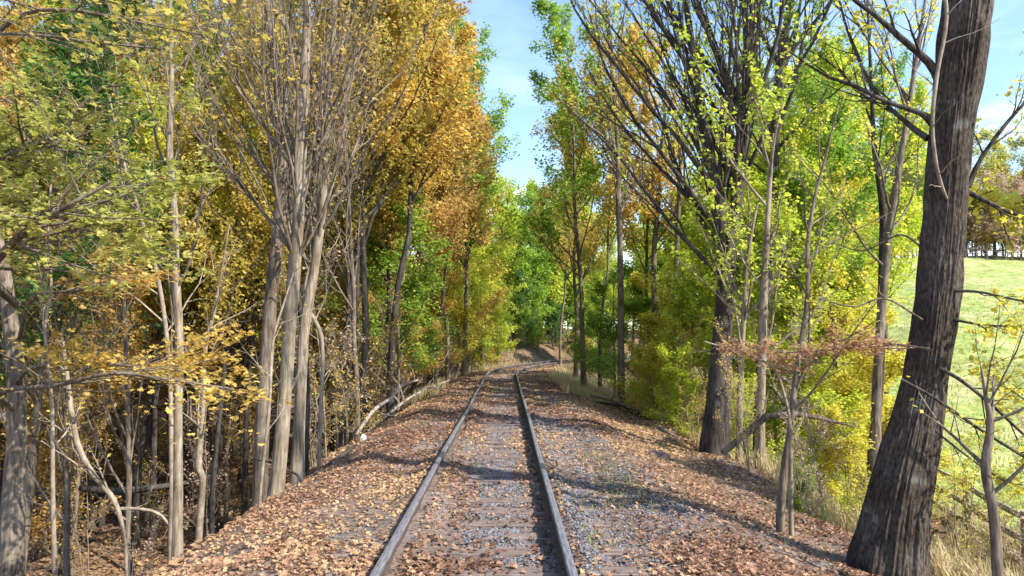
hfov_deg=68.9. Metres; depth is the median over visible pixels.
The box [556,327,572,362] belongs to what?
bare shrub
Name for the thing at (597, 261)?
tree
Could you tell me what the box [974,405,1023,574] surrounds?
bare shrub
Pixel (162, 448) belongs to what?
sapling
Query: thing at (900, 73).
tree
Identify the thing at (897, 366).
bush
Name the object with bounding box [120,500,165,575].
bare shrub
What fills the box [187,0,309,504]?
tree
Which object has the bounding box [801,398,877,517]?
shrub
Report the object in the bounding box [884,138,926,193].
tree
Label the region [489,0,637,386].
green tree
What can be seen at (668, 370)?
shrub
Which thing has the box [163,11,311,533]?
tree
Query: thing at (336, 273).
sapling
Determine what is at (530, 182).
tree
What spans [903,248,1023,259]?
pasture fence
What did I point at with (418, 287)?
green tree
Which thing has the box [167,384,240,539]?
bare shrub
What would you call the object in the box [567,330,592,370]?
bush
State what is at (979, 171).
tree
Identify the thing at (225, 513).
sapling
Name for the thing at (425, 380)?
tree
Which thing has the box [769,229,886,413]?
tree
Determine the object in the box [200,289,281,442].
sapling
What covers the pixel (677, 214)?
bare stem tree
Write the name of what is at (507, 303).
tree
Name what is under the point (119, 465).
sapling
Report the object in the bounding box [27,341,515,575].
forest leaves
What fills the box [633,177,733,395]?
tree
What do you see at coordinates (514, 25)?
sky
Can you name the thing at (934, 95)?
climbing vine
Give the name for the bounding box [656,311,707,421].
bare shrub
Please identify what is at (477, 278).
tree
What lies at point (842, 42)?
tree
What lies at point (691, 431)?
bare shrub
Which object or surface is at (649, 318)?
tree
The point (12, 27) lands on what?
tree
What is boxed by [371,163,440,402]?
tree
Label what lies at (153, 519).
tree
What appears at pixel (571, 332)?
bush
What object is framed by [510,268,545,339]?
tree
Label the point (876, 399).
twin tree
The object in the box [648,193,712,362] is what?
tree
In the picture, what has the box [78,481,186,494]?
rotting log
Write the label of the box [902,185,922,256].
brush
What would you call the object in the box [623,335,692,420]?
shrub
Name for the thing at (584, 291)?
tree
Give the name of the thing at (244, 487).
tree
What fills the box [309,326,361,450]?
sapling
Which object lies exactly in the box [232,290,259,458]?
tree
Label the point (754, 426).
leaning limb
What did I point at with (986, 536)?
bare shrub
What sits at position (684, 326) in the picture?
bush
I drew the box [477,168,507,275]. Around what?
tree
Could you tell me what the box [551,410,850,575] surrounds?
short grass
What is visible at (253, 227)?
tree
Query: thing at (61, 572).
tree
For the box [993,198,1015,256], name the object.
brush
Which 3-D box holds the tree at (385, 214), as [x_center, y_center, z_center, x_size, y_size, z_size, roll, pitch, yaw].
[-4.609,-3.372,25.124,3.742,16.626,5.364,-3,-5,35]
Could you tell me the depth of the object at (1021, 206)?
97.52 m
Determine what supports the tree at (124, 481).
on the ground at (528, 351)
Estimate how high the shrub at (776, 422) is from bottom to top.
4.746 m
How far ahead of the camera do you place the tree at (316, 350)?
25.85 m
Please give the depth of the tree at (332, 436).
30.52 m
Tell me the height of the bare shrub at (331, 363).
5.328 m
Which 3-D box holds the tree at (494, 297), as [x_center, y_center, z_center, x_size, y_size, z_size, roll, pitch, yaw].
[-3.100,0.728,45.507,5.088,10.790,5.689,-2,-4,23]
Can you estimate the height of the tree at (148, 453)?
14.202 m
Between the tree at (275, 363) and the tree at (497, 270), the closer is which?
the tree at (275, 363)
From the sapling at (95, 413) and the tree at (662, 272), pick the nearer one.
the sapling at (95, 413)
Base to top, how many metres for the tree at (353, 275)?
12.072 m
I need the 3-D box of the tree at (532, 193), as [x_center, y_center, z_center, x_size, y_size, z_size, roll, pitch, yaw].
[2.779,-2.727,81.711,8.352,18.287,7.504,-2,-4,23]
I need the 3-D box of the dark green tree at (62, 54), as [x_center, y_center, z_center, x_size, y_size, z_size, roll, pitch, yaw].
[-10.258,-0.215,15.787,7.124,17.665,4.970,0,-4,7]
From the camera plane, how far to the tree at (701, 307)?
23.39 m
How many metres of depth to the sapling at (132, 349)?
39.18 m
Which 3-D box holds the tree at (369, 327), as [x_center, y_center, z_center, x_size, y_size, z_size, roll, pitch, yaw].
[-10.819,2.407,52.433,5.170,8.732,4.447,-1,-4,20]
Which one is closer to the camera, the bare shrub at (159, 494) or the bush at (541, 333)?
the bare shrub at (159, 494)
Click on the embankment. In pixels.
(415, 526)
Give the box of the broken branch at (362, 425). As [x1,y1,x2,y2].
[355,352,419,435]
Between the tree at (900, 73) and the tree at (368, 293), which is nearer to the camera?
the tree at (900, 73)
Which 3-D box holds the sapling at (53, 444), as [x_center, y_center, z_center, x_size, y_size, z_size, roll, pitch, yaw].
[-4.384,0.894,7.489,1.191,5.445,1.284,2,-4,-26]
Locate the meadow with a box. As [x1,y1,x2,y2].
[689,256,1023,552]
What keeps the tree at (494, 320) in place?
on the ground at (528, 351)
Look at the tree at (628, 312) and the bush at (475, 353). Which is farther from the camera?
the tree at (628, 312)
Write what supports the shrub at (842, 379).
on the ground at (528, 351)
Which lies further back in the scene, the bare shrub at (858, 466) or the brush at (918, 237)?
the brush at (918, 237)
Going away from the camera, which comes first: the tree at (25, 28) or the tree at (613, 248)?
the tree at (25, 28)
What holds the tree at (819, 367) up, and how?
on the ground at (528, 351)
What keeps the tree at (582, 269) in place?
on the ground at (528, 351)
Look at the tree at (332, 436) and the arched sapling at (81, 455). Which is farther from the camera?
the tree at (332, 436)
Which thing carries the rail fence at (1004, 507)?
on the ground at (528, 351)
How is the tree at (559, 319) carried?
on the ground at (528, 351)
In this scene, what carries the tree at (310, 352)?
on the ground at (528, 351)
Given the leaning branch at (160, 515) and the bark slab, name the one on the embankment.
the bark slab
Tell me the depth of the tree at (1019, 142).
109.52 m
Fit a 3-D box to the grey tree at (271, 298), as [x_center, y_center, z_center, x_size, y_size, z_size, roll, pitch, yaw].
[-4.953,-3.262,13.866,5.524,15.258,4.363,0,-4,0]
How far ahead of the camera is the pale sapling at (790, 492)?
8.90 m
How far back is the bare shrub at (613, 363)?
31.11 m
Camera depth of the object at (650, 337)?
28.39 m
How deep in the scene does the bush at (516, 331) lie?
69.91 m
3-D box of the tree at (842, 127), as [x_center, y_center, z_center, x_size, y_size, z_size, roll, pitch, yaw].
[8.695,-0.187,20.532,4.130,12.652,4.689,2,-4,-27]
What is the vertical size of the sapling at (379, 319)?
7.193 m
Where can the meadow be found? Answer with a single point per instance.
(1003, 275)
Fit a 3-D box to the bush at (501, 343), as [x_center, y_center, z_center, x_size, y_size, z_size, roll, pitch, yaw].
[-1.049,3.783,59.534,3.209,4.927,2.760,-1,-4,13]
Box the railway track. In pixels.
[324,356,639,575]
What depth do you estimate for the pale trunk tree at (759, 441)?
14.62 m
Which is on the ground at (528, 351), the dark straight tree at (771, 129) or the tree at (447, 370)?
the dark straight tree at (771, 129)
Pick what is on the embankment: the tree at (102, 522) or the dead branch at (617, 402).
the dead branch at (617, 402)
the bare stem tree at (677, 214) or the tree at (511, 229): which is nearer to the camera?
the bare stem tree at (677, 214)
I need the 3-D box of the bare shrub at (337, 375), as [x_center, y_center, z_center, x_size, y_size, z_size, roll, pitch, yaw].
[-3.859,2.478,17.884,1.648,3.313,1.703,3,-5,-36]
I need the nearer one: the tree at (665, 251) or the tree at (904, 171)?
the tree at (665, 251)
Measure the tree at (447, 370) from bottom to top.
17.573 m
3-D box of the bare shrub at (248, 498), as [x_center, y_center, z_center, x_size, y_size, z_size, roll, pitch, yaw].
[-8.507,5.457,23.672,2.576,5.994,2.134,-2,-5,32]
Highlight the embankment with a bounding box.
[175,352,859,575]
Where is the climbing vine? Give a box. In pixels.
[898,0,1004,198]
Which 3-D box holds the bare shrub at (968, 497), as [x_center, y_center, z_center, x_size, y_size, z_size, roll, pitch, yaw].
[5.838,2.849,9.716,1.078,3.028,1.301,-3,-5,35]
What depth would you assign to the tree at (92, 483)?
25.42 m
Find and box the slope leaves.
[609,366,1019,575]
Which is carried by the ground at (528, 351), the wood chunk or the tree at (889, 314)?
the tree at (889, 314)
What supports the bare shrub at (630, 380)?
on the embankment
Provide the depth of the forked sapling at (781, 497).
9.21 m
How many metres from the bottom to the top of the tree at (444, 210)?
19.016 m
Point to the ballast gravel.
(581, 535)
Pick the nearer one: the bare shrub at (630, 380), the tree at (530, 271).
the bare shrub at (630, 380)
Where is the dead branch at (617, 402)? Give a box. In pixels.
[591,390,646,416]
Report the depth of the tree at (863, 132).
103.85 m
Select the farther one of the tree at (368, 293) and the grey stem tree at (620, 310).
the tree at (368, 293)
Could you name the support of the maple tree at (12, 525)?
on the ground at (528, 351)
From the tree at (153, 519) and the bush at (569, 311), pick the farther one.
the bush at (569, 311)
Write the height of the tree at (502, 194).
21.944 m
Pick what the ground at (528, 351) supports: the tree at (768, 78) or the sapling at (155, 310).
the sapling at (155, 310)
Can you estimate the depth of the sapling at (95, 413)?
20.77 m
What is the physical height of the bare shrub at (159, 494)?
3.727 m
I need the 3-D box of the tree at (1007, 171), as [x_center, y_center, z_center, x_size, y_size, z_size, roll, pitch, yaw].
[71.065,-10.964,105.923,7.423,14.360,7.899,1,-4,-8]
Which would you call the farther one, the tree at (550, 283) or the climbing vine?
the tree at (550, 283)
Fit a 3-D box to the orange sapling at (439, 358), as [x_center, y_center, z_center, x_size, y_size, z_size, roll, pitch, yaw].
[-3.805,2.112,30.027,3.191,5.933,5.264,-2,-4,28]
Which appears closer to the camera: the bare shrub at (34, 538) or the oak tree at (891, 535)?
the oak tree at (891, 535)
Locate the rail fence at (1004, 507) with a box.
[882,420,1023,565]
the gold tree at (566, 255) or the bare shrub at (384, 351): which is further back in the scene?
the gold tree at (566, 255)
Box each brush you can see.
[887,174,920,257]
[897,177,922,257]
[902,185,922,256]
[964,202,986,257]
[966,218,972,241]
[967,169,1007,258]
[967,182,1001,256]
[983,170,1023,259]
[988,227,1002,255]
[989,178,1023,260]
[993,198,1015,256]
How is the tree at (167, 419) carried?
on the ground at (528, 351)
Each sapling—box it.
[0,276,109,496]
[0,371,31,473]
[3,0,230,561]
[3,349,146,524]
[6,99,140,575]
[27,402,92,551]
[30,319,127,575]
[44,222,152,575]
[67,327,185,486]
[68,220,194,537]
[69,292,173,428]
[106,323,235,469]
[119,314,254,453]
[121,306,137,353]
[155,264,206,361]
[166,224,263,543]
[186,237,294,527]
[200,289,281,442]
[254,282,341,422]
[309,232,382,383]
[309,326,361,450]
[325,302,384,412]
[368,270,450,386]
[404,268,477,384]
[434,273,503,373]
[683,304,818,535]
[759,51,922,532]
[907,294,1023,575]
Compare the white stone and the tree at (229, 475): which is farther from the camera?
the tree at (229, 475)
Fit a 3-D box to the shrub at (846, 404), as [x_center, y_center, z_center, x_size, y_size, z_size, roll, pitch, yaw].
[6.266,3.471,15.298,2.195,3.152,2.364,0,-4,5]
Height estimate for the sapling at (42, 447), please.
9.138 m
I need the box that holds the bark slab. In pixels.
[412,445,434,450]
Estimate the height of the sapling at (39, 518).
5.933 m
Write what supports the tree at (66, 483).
on the ground at (528, 351)
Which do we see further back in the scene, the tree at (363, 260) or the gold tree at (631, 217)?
the gold tree at (631, 217)
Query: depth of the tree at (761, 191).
19.98 m
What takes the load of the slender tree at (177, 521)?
on the ground at (528, 351)
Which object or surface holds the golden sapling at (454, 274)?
on the embankment
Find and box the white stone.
[359,434,365,440]
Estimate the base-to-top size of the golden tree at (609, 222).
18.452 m
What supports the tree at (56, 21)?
on the ground at (528, 351)
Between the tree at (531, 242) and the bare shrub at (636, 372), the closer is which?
the bare shrub at (636, 372)
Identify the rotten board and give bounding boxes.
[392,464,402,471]
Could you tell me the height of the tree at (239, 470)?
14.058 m
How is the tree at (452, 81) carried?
on the ground at (528, 351)
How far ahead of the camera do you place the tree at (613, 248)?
79.19 m
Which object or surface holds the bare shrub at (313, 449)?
on the ground at (528, 351)
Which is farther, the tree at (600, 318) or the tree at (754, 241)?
the tree at (600, 318)
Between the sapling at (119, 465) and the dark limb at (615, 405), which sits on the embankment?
the dark limb at (615, 405)
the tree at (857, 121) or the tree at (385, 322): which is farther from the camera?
the tree at (385, 322)
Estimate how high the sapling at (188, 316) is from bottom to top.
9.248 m
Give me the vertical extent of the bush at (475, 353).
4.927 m
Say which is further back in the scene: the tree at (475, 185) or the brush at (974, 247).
the brush at (974, 247)
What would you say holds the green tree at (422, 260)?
on the ground at (528, 351)
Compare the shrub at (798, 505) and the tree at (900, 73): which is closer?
the shrub at (798, 505)
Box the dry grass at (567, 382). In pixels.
[370,348,1023,575]
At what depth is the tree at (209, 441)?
24.49 m
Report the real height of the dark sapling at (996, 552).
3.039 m
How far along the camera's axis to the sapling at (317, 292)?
35.63 m
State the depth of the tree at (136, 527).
22.85 m
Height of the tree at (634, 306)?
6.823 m
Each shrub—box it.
[27,504,61,575]
[31,411,135,575]
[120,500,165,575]
[131,437,185,535]
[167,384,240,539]
[209,367,271,511]
[255,208,373,460]
[289,358,356,466]
[291,275,386,448]
[324,322,386,443]
[358,267,411,423]
[374,347,411,409]
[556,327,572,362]
[599,331,629,393]
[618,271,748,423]
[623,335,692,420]
[625,364,647,404]
[627,331,654,408]
[646,341,705,437]
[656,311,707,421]
[676,379,707,446]
[697,373,799,464]
[713,317,770,471]
[746,339,824,469]
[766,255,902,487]
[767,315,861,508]
[768,381,870,511]
[777,412,837,514]
[786,462,833,520]
[795,366,869,510]
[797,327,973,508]
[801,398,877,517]
[823,439,870,530]
[931,393,1005,564]
[960,505,1023,574]
[970,474,1020,559]
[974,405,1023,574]
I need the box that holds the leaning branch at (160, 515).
[112,501,167,535]
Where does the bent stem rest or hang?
on the ground at (528, 351)
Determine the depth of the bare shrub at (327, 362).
21.26 m
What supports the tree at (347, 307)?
on the ground at (528, 351)
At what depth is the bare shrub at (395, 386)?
25.82 m
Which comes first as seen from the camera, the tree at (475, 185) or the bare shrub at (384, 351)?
the bare shrub at (384, 351)
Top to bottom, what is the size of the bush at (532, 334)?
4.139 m
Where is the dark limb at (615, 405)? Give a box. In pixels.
[587,400,650,420]
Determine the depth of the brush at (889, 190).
99.46 m
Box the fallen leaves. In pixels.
[156,338,935,575]
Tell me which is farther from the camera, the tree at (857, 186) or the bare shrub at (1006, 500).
the tree at (857, 186)
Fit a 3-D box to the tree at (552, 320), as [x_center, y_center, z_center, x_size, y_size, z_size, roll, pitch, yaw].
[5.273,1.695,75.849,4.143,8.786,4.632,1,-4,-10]
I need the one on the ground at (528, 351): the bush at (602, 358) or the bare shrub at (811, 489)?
the bush at (602, 358)
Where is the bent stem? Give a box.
[232,244,333,509]
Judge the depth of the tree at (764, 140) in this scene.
37.79 m
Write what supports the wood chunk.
on the embankment
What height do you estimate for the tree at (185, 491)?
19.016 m
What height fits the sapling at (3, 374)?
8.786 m
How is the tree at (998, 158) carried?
on the meadow
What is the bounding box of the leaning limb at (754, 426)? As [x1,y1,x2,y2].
[721,390,863,455]
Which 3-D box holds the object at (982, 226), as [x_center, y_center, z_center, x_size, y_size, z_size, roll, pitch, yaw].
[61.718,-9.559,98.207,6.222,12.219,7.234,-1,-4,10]
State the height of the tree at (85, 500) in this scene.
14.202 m
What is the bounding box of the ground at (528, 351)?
[2,309,1008,575]
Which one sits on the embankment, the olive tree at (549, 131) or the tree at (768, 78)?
the olive tree at (549, 131)
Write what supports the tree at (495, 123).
on the embankment
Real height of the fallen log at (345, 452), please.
0.705 m
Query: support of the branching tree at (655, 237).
on the ground at (528, 351)
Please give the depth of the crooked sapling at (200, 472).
10.31 m
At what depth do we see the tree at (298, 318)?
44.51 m
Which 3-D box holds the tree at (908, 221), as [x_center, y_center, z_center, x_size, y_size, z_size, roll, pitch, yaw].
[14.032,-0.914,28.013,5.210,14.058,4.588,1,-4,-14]
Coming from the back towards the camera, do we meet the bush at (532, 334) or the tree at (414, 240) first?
the bush at (532, 334)
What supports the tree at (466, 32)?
on the ground at (528, 351)
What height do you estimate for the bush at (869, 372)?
7.193 m
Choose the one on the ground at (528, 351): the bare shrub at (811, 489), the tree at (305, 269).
the tree at (305, 269)
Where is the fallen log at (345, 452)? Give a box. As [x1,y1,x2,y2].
[251,436,383,482]
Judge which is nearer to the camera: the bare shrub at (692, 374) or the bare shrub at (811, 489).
the bare shrub at (811, 489)
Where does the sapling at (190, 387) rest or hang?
on the ground at (528, 351)
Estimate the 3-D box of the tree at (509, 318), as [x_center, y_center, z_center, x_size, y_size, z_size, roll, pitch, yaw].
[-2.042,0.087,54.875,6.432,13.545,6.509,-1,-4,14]
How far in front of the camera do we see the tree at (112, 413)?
29.45 m
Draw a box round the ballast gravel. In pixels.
[310,370,763,575]
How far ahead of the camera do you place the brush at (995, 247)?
103.71 m
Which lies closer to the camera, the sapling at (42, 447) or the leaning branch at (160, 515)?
the leaning branch at (160, 515)
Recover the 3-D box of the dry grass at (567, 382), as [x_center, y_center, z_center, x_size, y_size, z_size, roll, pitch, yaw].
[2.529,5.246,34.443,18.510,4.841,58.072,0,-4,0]
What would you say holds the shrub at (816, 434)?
on the ground at (528, 351)
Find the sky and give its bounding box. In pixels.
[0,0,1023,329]
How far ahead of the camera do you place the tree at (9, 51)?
14.99 m
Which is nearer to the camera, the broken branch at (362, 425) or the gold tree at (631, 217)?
the broken branch at (362, 425)
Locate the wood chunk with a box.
[648,450,669,458]
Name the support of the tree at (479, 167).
on the embankment
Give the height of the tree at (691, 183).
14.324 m
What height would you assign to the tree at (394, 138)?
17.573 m
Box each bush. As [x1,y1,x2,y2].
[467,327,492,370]
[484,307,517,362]
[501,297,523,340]
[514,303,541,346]
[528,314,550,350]
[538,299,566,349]
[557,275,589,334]
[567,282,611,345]
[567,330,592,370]
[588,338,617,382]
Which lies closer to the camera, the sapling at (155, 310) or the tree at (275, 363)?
the sapling at (155, 310)
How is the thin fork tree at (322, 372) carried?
on the embankment
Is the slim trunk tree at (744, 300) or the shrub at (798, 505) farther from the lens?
the slim trunk tree at (744, 300)
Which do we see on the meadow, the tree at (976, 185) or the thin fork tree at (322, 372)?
the tree at (976, 185)
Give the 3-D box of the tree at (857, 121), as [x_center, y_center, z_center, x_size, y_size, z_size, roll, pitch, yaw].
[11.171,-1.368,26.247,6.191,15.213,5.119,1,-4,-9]
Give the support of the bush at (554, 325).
on the ground at (528, 351)
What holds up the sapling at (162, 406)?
on the ground at (528, 351)
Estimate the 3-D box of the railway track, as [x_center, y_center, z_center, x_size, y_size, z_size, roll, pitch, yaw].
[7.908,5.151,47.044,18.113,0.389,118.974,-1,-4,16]
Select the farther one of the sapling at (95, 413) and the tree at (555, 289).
the tree at (555, 289)
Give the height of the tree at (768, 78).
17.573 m
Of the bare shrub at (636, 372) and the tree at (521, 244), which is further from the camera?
the tree at (521, 244)
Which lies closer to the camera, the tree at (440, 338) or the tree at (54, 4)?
the tree at (54, 4)
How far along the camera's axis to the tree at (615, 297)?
61.71 m
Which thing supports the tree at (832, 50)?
on the ground at (528, 351)
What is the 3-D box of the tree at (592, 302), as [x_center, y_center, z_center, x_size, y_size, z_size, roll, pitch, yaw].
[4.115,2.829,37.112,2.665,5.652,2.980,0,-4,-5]
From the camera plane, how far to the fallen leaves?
9.52 m
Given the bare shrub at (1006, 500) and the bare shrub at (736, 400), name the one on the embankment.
the bare shrub at (736, 400)
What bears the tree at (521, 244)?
on the ground at (528, 351)
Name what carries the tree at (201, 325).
on the ground at (528, 351)
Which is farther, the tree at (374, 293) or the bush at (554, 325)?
the bush at (554, 325)
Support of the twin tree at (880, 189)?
on the ground at (528, 351)
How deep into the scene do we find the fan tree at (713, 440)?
16.21 m
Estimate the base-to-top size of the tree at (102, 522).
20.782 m
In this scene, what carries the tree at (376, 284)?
on the ground at (528, 351)
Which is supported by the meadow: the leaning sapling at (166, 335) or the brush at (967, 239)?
the brush at (967, 239)
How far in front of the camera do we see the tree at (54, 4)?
24.12 m
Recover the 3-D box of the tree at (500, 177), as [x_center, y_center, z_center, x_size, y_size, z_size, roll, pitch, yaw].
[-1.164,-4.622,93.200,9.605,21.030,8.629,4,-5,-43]
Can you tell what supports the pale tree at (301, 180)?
on the ground at (528, 351)
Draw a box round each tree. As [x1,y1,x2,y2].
[0,0,78,326]
[0,0,81,309]
[0,0,148,508]
[0,0,220,575]
[0,0,305,575]
[0,16,133,545]
[0,26,140,575]
[0,148,108,575]
[6,0,132,544]
[18,0,225,527]
[41,0,168,527]
[48,87,173,575]
[72,0,259,559]
[79,326,96,512]
[82,8,237,548]
[102,74,128,477]
[108,0,235,541]
[116,217,203,527]
[118,71,199,462]
[123,114,168,482]
[128,0,378,507]
[130,0,315,525]
[134,12,238,504]
[142,0,466,498]
[159,1,320,533]
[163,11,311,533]
[170,271,213,487]
[184,0,342,515]
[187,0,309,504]
[192,281,262,488]
[215,14,338,324]
[229,0,428,447]
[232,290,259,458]
[259,297,284,398]
[268,213,329,392]
[270,31,396,462]
[271,0,480,436]
[273,55,389,469]
[293,0,443,431]
[295,230,343,374]
[298,0,496,420]
[304,0,379,437]
[306,1,424,444]
[309,34,474,404]
[310,112,402,452]
[312,6,449,417]
[315,191,462,412]
[324,200,385,357]
[328,281,384,361]
[337,213,386,314]
[349,0,493,406]
[369,241,452,385]
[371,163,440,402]
[378,290,407,361]
[387,0,520,394]
[403,252,473,374]
[411,6,514,384]
[411,154,505,387]
[412,153,509,375]
[419,93,500,386]
[423,32,501,385]
[435,180,521,372]
[437,232,508,372]
[446,15,520,376]
[461,217,529,368]
[462,242,505,369]
[463,143,519,272]
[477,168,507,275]
[485,275,511,350]
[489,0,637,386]
[489,198,526,336]
[493,170,525,268]
[494,175,547,326]
[500,242,555,341]
[502,188,565,342]
[503,205,551,340]
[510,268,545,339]
[511,186,553,336]
[524,142,604,366]
[528,80,615,378]
[530,199,587,341]
[533,224,565,344]
[541,0,675,401]
[544,284,588,339]
[546,267,579,328]
[547,0,848,457]
[549,25,659,388]
[559,217,591,339]
[570,264,650,389]
[571,1,709,403]
[571,236,591,298]
[572,257,691,392]
[572,290,625,386]
[582,198,632,321]
[582,204,632,303]
[585,17,708,402]
[600,222,662,356]
[604,267,705,413]
[608,16,754,414]
[615,277,632,335]
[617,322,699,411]
[623,202,670,321]
[625,197,714,366]
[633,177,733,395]
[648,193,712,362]
[659,102,849,443]
[663,196,788,442]
[666,0,867,453]
[666,109,846,461]
[679,19,838,470]
[683,201,829,461]
[685,171,755,301]
[692,94,860,458]
[701,185,898,463]
[709,0,1023,575]
[718,35,861,247]
[724,85,793,306]
[742,36,869,449]
[749,64,905,386]
[761,0,931,485]
[761,21,915,373]
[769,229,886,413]
[778,31,915,278]
[785,0,939,475]
[803,158,905,482]
[811,308,904,487]
[836,76,931,331]
[841,46,928,393]
[857,125,907,218]
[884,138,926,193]
[951,107,1023,446]
[967,163,984,221]
[971,164,999,255]
[972,124,1023,254]
[994,164,1023,256]
[1002,131,1023,172]
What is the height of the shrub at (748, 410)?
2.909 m
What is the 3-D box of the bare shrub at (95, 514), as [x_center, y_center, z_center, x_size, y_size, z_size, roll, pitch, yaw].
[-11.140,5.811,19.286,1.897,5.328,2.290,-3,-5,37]
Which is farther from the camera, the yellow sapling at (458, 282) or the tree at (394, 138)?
the yellow sapling at (458, 282)
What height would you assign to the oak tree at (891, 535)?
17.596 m
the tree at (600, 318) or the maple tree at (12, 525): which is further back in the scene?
the tree at (600, 318)
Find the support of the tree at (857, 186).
on the ground at (528, 351)
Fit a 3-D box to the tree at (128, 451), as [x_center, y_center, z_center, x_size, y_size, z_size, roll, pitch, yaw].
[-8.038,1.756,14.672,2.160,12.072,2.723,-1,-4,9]
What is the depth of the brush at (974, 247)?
100.12 m
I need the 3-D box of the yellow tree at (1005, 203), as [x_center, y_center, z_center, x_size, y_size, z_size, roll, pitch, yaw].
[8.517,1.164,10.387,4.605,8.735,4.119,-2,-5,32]
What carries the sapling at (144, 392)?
on the ground at (528, 351)
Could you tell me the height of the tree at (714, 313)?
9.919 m
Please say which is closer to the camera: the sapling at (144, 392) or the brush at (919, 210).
the sapling at (144, 392)
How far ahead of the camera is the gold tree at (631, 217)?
30.30 m

